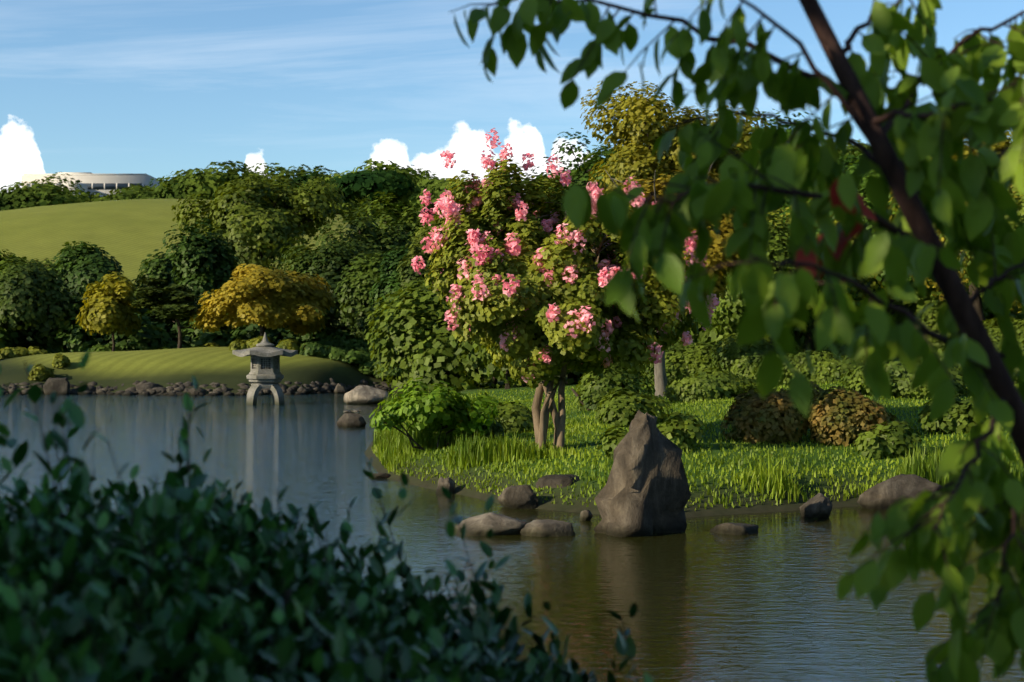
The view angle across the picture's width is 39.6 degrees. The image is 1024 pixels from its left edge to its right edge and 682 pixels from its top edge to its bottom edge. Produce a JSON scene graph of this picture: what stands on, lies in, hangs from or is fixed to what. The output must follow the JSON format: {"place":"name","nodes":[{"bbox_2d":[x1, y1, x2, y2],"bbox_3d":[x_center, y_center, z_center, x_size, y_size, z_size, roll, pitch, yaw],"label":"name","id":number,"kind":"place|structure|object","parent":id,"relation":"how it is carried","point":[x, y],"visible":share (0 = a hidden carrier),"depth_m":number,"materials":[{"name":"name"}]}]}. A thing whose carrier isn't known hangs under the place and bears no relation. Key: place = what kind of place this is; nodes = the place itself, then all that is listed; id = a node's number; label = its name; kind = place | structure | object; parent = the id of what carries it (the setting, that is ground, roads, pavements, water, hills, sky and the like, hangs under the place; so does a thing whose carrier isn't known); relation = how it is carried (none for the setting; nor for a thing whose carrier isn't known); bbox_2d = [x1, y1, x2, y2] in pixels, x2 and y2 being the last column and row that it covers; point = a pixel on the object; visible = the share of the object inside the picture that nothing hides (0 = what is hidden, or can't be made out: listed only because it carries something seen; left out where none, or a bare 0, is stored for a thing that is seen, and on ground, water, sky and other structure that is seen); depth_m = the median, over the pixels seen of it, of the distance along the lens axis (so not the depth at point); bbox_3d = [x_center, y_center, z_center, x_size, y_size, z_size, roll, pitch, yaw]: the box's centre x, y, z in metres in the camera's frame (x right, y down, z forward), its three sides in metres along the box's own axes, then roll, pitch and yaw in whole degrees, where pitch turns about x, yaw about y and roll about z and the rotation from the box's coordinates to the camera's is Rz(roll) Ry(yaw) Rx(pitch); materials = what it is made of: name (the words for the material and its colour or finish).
{"place":"outdoors","nodes":[
{"label":"outdoors","id":0,"kind":"place"},
{"bbox_2d":[0,391,1023,681],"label":"pond water","id":1,"kind":"structure","parent":0,"point":[762,605],"depth_m":13.16,"materials":[{"name":"grey liquid"}]},
{"bbox_2d":[232,332,297,404],"bbox_3d":[-7.600,1.210,43.801,1.937,2.975,1.883,0,0,0],"label":"stone lantern","id":2,"kind":"object","parent":1,"relation":"in","point":[265,372],"visible":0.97,"depth_m":43.44,"materials":[{"name":"stone"}]},
{"bbox_2d":[336,413,365,427],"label":"rock","id":3,"kind":"object","parent":1,"relation":"in","point":[350,420],"visible":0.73,"depth_m":32.20,"materials":[{"name":"grey stone"}]},
{"bbox_2d":[343,409,360,412],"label":"pond turtles","id":4,"kind":"object","parent":3,"relation":"on","point":[348,411],"visible":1,"depth_m":32.31,"materials":[{"name":"grey"}]},
{"bbox_2d":[343,385,389,404],"bbox_3d":[-4.549,1.776,43.917,1.421,0.818,0.953,0,0,25],"label":"rock","id":5,"kind":"object","parent":1,"relation":"in","point":[365,394],"visible":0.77,"depth_m":43.66,"materials":[{"name":"grey stone"}]},
{"bbox_2d":[455,512,526,535],"bbox_3d":[-0.195,1.981,14.738,0.835,0.418,0.581,0,0,-25],"label":"flat rock","id":6,"kind":"object","parent":1,"relation":"in","point":[483,524],"visible":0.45,"depth_m":14.56,"materials":[{"name":"grey stone"}]},
{"bbox_2d":[520,519,574,536],"bbox_3d":[0.379,1.978,14.581,0.555,0.271,0.416,0,0,25],"label":"flat rock","id":7,"kind":"object","parent":1,"relation":"on","point":[546,528],"visible":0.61,"depth_m":14.48,"materials":[{"name":"grey stone"}]},
{"bbox_2d":[580,510,592,520],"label":"rock","id":8,"kind":"object","parent":1,"relation":"on","point":[586,515],"visible":0.9,"depth_m":15.65,"materials":[{"name":"grey stone"}]},
{"bbox_2d":[710,523,758,534],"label":"flat rock","id":9,"kind":"object","parent":1,"relation":"on","point":[737,528],"visible":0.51,"depth_m":14.62,"materials":[{"name":"grey stone"}]},
{"bbox_2d":[799,493,832,516],"bbox_3d":[3.437,1.913,16.105,0.376,0.385,0.362,0,0,0],"label":"shore rock","id":10,"kind":"object","parent":1,"relation":"in","point":[819,505],"visible":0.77,"depth_m":15.98,"materials":[{"name":"grey stone"}]},
{"bbox_2d":[0,199,1023,517],"bbox_3d":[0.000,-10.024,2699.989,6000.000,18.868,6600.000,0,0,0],"label":"ground","id":11,"kind":"structure","parent":0,"point":[128,235],"depth_m":52.70,"materials":[{"name":"green plant"}]},
{"bbox_2d":[0,249,46,280],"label":"broad tree","id":12,"kind":"object","parent":11,"relation":"on","point":[8,258],"visible":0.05,"depth_m":82.27,"materials":[{"name":"green plant"}]},
{"bbox_2d":[0,258,90,348],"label":"broad tree","id":13,"kind":"object","parent":11,"relation":"on","point":[33,298],"visible":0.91,"depth_m":62.61,"materials":[{"name":"green plant"}]},
{"bbox_2d":[43,378,70,394],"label":"island rock","id":14,"kind":"object","parent":11,"relation":"on","point":[59,386],"visible":0.62,"depth_m":51.09,"materials":[{"name":"grey stone"}]},
{"bbox_2d":[42,242,102,270],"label":"broad tree","id":15,"kind":"object","parent":11,"relation":"on","point":[59,258],"visible":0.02,"depth_m":74.76,"materials":[{"name":"green plant"}]},
{"bbox_2d":[65,282,104,304],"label":"tree","id":16,"kind":"object","parent":11,"relation":"on","point":[79,301],"visible":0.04,"depth_m":65.62,"materials":[{"name":"green plant"}]},
{"bbox_2d":[22,172,159,200],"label":"distant building","id":17,"kind":"structure","parent":11,"relation":"on","point":[101,183],"depth_m":419.94,"materials":[{"name":"white concrete"}]},
{"bbox_2d":[50,241,138,307],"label":"broad tree","id":18,"kind":"object","parent":11,"relation":"on","point":[84,265],"visible":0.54,"depth_m":69.44,"materials":[{"name":"green plant"}]},
{"bbox_2d":[76,271,141,350],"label":"maple tree","id":19,"kind":"object","parent":11,"relation":"on","point":[109,309],"visible":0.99,"depth_m":60.59,"materials":[{"name":"yellow plant"}]},
{"bbox_2d":[0,336,305,380],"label":"shrubs","id":20,"kind":"object","parent":11,"relation":"on","point":[40,373],"visible":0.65,"depth_m":56.03,"materials":[{"name":"green plant"}]},
{"bbox_2d":[130,249,180,304],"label":"tree","id":21,"kind":"object","parent":11,"relation":"on","point":[160,267],"visible":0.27,"depth_m":76.64,"materials":[{"name":"green plant"}]},
{"bbox_2d":[131,277,240,347],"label":"tree","id":22,"kind":"object","parent":11,"relation":"on","point":[162,311],"visible":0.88,"depth_m":59.15,"materials":[{"name":"green plant"}]},
{"bbox_2d":[0,378,392,395],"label":"shoreline rocks","id":23,"kind":"object","parent":11,"relation":"on","point":[144,388],"visible":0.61,"depth_m":51.26,"materials":[{"name":"grey stone"}]},
{"bbox_2d":[334,383,346,393],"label":"island rock","id":24,"kind":"object","parent":23,"relation":"on","point":[340,389],"visible":0.75,"depth_m":52.48,"materials":[{"name":"grey stone"}]},
{"bbox_2d":[161,217,241,304],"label":"dark tree","id":25,"kind":"object","parent":11,"relation":"on","point":[205,266],"visible":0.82,"depth_m":72.23,"materials":[{"name":"green plant"}]},
{"bbox_2d":[5,331,410,377],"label":"shore shrubs","id":26,"kind":"object","parent":11,"relation":"on","point":[354,350],"visible":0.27,"depth_m":56.19,"materials":[{"name":"green plant"}]},
{"bbox_2d":[0,291,417,359],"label":"understory shrubs","id":27,"kind":"object","parent":11,"relation":"on","point":[151,335],"visible":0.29,"depth_m":63.40,"materials":[{"name":"green plant"}]},
{"bbox_2d":[189,263,336,335],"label":"maple tree","id":28,"kind":"object","parent":11,"relation":"on","point":[264,298],"visible":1,"depth_m":56.49,"materials":[{"name":"yellow plant"}]},
{"bbox_2d":[171,170,377,271],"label":"tall tree","id":29,"kind":"object","parent":11,"relation":"on","point":[252,227],"visible":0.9,"depth_m":93.76,"materials":[{"name":"green plant"}]},
{"bbox_2d":[282,247,319,273],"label":"tree","id":30,"kind":"object","parent":11,"relation":"on","point":[287,267],"visible":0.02,"depth_m":74.08,"materials":[{"name":"green plant"}]},
{"bbox_2d":[279,236,371,338],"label":"dark tree","id":31,"kind":"object","parent":11,"relation":"on","point":[330,266],"visible":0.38,"depth_m":63.93,"materials":[{"name":"green plant"}]},
{"bbox_2d":[0,349,652,681],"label":"hedge bush","id":32,"kind":"object","parent":11,"relation":"on","point":[176,580],"visible":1,"depth_m":2.65,"materials":[{"name":"green plant"}]},
{"bbox_2d":[274,208,410,273],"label":"hill tree","id":33,"kind":"object","parent":11,"relation":"on","point":[359,239],"visible":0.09,"depth_m":76.86,"materials":[{"name":"green plant"}]},
{"bbox_2d":[334,251,392,341],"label":"dark tree","id":34,"kind":"object","parent":11,"relation":"on","point":[358,287],"visible":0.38,"depth_m":60.94,"materials":[{"name":"green plant"}]},
{"bbox_2d":[369,473,389,478],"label":"shore rock","id":35,"kind":"object","parent":11,"relation":"on","point":[381,475],"visible":0.48,"depth_m":20.39,"materials":[{"name":"grey stone"}]},
{"bbox_2d":[368,245,411,342],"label":"broad tree","id":36,"kind":"object","parent":11,"relation":"on","point":[389,282],"visible":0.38,"depth_m":59.31,"materials":[{"name":"green plant"}]},
{"bbox_2d":[347,192,433,252],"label":"hill tree","id":37,"kind":"object","parent":11,"relation":"on","point":[410,224],"visible":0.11,"depth_m":80.97,"materials":[{"name":"green plant"}]},
{"bbox_2d":[396,234,446,320],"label":"tree","id":38,"kind":"object","parent":11,"relation":"on","point":[410,273],"visible":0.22,"depth_m":57.49,"materials":[{"name":"green plant"}]},
{"bbox_2d":[412,213,443,255],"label":"tree","id":39,"kind":"object","parent":11,"relation":"on","point":[424,230],"visible":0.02,"depth_m":61.10,"materials":[{"name":"green plant"}]},
{"bbox_2d":[369,377,499,449],"bbox_3d":[-1.161,1.255,21.645,1.955,1.418,1.532,0,0,0],"label":"shrub","id":40,"kind":"object","parent":11,"relation":"on","point":[441,410],"visible":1,"depth_m":21.43,"materials":[{"name":"green plant"}]},
{"bbox_2d":[436,477,454,493],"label":"shore rock","id":41,"kind":"object","parent":11,"relation":"on","point":[449,482],"visible":0.6,"depth_m":18.44,"materials":[{"name":"grey stone"}]},
{"bbox_2d":[0,136,926,223],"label":"forest trees","id":42,"kind":"object","parent":11,"relation":"on","point":[205,183],"visible":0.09,"depth_m":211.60,"materials":[{"name":"green plant"}]},
{"bbox_2d":[497,485,537,508],"bbox_3d":[0.074,1.915,16.914,0.495,0.431,0.322,0,0,0],"label":"shore rock","id":43,"kind":"object","parent":11,"relation":"on","point":[519,497],"visible":0.8,"depth_m":16.78,"materials":[{"name":"grey stone"}]},
{"bbox_2d":[536,474,579,487],"bbox_3d":[0.628,1.828,17.437,0.589,0.398,0.511,0,0,39],"label":"shore rock","id":44,"kind":"object","parent":11,"relation":"on","point":[559,480],"visible":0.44,"depth_m":17.27,"materials":[{"name":"grey stone"}]},
{"bbox_2d":[411,128,719,450],"bbox_3d":[1.036,-0.546,19.768,4.256,4.784,4.251,0,0,43],"label":"crape myrtle tree","id":45,"kind":"object","parent":11,"relation":"on","point":[520,283],"visible":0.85,"depth_m":19.11,"materials":[{"name":"green plant"}]},
{"bbox_2d":[522,128,645,222],"bbox_3d":[3.863,-3.757,61.516,7.439,10.763,8.856,0,0,0],"label":"tall tree","id":46,"kind":"object","parent":11,"relation":"on","point":[582,176],"visible":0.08,"depth_m":61.38,"materials":[{"name":"green plant"}]},
{"bbox_2d":[594,410,690,536],"bbox_3d":[1.310,1.624,14.832,0.981,1.814,0.823,0,0,-31],"label":"standing rock","id":47,"kind":"object","parent":11,"relation":"on","point":[645,491],"visible":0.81,"depth_m":14.67,"materials":[{"name":"grey stone"}]},
{"bbox_2d":[580,81,769,207],"bbox_3d":[6.192,-4.309,53.318,7.189,11.526,9.486,0,0,0],"label":"tall tree","id":48,"kind":"object","parent":11,"relation":"on","point":[644,123],"visible":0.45,"depth_m":52.45,"materials":[{"name":"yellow plant"}]},
{"bbox_2d":[604,163,746,396],"bbox_3d":[3.501,-1.337,33.336,4.665,5.975,4.646,0,0,0],"label":"maple tree","id":49,"kind":"object","parent":11,"relation":"on","point":[716,256],"visible":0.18,"depth_m":32.38,"materials":[{"name":"green plant"}]},
{"bbox_2d":[364,236,1023,394],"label":"shrubs","id":50,"kind":"object","parent":11,"relation":"on","point":[434,351],"visible":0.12,"depth_m":47.80,"materials":[{"name":"green plant"}]},
{"bbox_2d":[371,380,1023,510],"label":"peninsula grass","id":51,"kind":"structure","parent":11,"relation":"on","point":[394,447],"depth_m":19.31,"materials":[{"name":"green plant"}]},
{"bbox_2d":[438,310,1023,459],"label":"shrubs","id":52,"kind":"object","parent":11,"relation":"on","point":[693,372],"visible":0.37,"depth_m":28.16,"materials":[{"name":"green plant"}]},
{"bbox_2d":[448,0,1023,681],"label":"cherry tree","id":53,"kind":"object","parent":11,"relation":"on","point":[902,132],"visible":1,"depth_m":2.79,"materials":[{"name":"green plant"}]},
{"bbox_2d":[710,213,824,338],"bbox_3d":[7.079,-1.126,40.136,3.695,4.972,3.219,0,0,0],"label":"tree","id":54,"kind":"object","parent":11,"relation":"on","point":[729,312],"visible":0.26,"depth_m":39.37,"materials":[{"name":"green plant"}]},
{"bbox_2d":[738,109,854,223],"bbox_3d":[10.965,-4.625,64.638,10.726,11.537,7.252,0,0,-39],"label":"tall tree","id":55,"kind":"object","parent":11,"relation":"on","point":[786,203],"visible":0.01,"depth_m":62.94,"materials":[{"name":"green plant"}]},
{"bbox_2d":[720,381,899,446],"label":"shrubs","id":56,"kind":"object","parent":11,"relation":"on","point":[840,415],"visible":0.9,"depth_m":20.07,"materials":[{"name":"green plant"}]},
{"bbox_2d":[746,198,885,351],"bbox_3d":[8.463,-1.725,43.304,6.200,5.892,5.936,0,0,0],"label":"tree","id":57,"kind":"object","parent":11,"relation":"on","point":[812,342],"visible":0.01,"depth_m":41.40,"materials":[{"name":"green plant"}]},
{"bbox_2d":[774,152,984,324],"bbox_3d":[11.214,-2.385,42.175,7.657,7.088,5.982,0,0,19],"label":"tree","id":58,"kind":"object","parent":11,"relation":"on","point":[862,193],"visible":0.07,"depth_m":40.91,"materials":[{"name":"green plant"}]},
{"bbox_2d":[856,474,940,509],"bbox_3d":[4.686,1.877,16.928,1.157,0.594,0.548,0,0,0],"label":"long rock","id":59,"kind":"object","parent":11,"relation":"on","point":[886,493],"visible":0.47,"depth_m":16.75,"materials":[{"name":"grey stone"}]},
{"bbox_2d":[875,129,1022,320],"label":"tree","id":60,"kind":"object","parent":11,"relation":"on","point":[978,301],"visible":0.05,"depth_m":37.88,"materials":[{"name":"green plant"}]},
{"bbox_2d":[934,130,1023,301],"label":"tree","id":61,"kind":"object","parent":11,"relation":"on","point":[1020,213],"visible":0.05,"depth_m":35.78,"materials":[{"name":"green plant"}]},
{"bbox_2d":[0,0,1023,190],"label":"sky","id":62,"kind":"structure","parent":0,"point":[154,88],"materials":[{"name":"blue"}]}
]}

